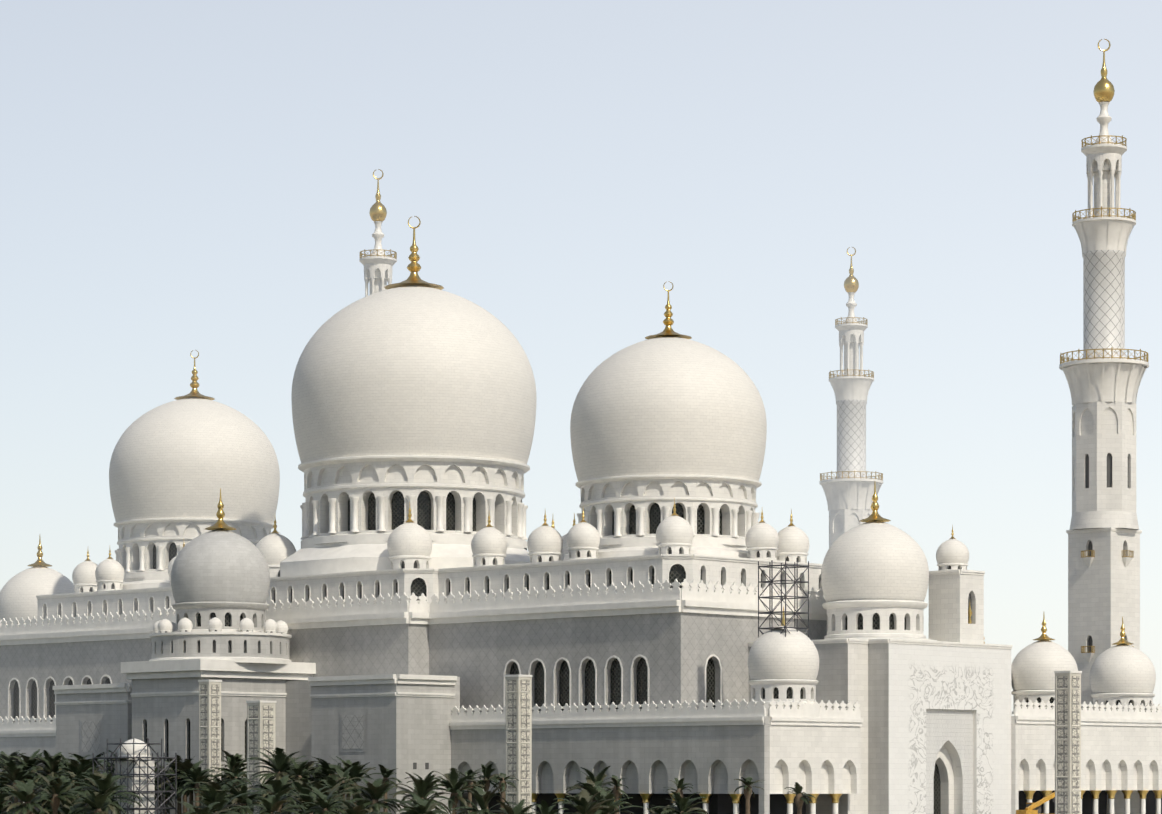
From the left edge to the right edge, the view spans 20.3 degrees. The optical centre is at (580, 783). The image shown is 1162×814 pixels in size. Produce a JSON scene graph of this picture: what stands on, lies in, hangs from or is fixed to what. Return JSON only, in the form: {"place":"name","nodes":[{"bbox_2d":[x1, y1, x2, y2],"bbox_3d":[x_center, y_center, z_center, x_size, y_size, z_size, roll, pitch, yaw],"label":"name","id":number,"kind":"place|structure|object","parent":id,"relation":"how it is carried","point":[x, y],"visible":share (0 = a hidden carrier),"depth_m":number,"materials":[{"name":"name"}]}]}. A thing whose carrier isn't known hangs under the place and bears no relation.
{"place":"outdoors","nodes":[
{"label":"outdoors","id":0,"kind":"place"},
{"bbox_2d":[0,0,1161,715],"label":"sky","id":1,"kind":"structure","parent":0,"point":[178,178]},
{"bbox_2d":[1016,792,1054,813],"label":"crane boom","id":2,"kind":"object","parent":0,"point":[1033,808],"visible":0.65,"depth_m":380.76,"materials":[{"name":"yellow metal"}]},
{"bbox_3d":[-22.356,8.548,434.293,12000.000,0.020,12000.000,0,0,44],"label":"ground","id":3,"kind":"structure","parent":0,"visible":0},
{"bbox_2d":[198,680,221,809],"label":"light tower","id":4,"kind":"structure","parent":3,"relation":"on","point":[210,723],"depth_m":392.03,"materials":[{"name":"stone"}]},
{"bbox_2d":[53,488,459,813],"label":"building","id":5,"kind":"structure","parent":3,"relation":"on","point":[222,629],"depth_m":403.61,"materials":[{"name":"stone"}]},
{"bbox_2d":[246,700,276,813],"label":"light tower","id":6,"kind":"structure","parent":3,"relation":"on","point":[261,723],"depth_m":377.07,"materials":[{"name":"stone"}]},
{"bbox_2d":[359,169,396,296],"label":"minaret","id":7,"kind":"object","parent":3,"relation":"on","point":[378,263],"visible":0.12,"depth_m":507.89,"materials":[{"name":"stone"}]},
{"bbox_2d":[0,747,814,813],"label":"palm grove","id":8,"kind":"object","parent":3,"relation":"on","point":[60,783],"visible":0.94,"depth_m":323.78,"materials":[{"name":"green plant"}]},
{"bbox_2d":[0,216,826,813],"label":"prayer hall","id":9,"kind":"structure","parent":3,"relation":"on","point":[414,392],"depth_m":416.72,"materials":[{"name":"stone"}]},
{"bbox_2d":[72,498,808,592],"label":"small domes","id":10,"kind":"structure","parent":9,"relation":"on","point":[409,543],"depth_m":403.72,"materials":[{"name":"stone"}]},
{"bbox_2d":[93,560,808,813],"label":"scaffolding","id":11,"kind":"object","parent":3,"relation":"on","point":[135,761],"visible":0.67,"depth_m":366.02,"materials":[{"name":"grey metal"}]},
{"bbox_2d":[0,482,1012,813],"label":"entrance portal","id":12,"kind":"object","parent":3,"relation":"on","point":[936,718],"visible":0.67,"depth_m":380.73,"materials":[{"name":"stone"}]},
{"bbox_2d":[505,674,532,812],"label":"light tower","id":13,"kind":"structure","parent":3,"relation":"on","point":[519,727],"depth_m":367.79,"materials":[{"name":"stone"}]},
{"bbox_2d":[0,698,1161,813],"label":"arcades","id":14,"kind":"object","parent":3,"relation":"on","point":[710,753],"visible":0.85,"depth_m":375.02,"materials":[{"name":"stone"}]},
{"bbox_2d":[746,614,1155,717],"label":"small domes","id":15,"kind":"structure","parent":14,"relation":"on","point":[782,667],"depth_m":396.05,"materials":[{"name":"stone"}]},
{"bbox_2d":[819,247,882,547],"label":"minaret","id":16,"kind":"object","parent":3,"relation":"on","point":[848,489],"visible":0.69,"depth_m":580.36,"materials":[{"name":"stone"}]},
{"bbox_2d":[1054,671,1081,813],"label":"light tower","id":17,"kind":"structure","parent":3,"relation":"on","point":[1067,742],"depth_m":349.12,"materials":[{"name":"stone"}]},
{"bbox_2d":[1059,39,1148,813],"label":"minaret","id":18,"kind":"object","parent":3,"relation":"on","point":[1103,375],"visible":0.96,"depth_m":417.43,"materials":[{"name":"stone"}]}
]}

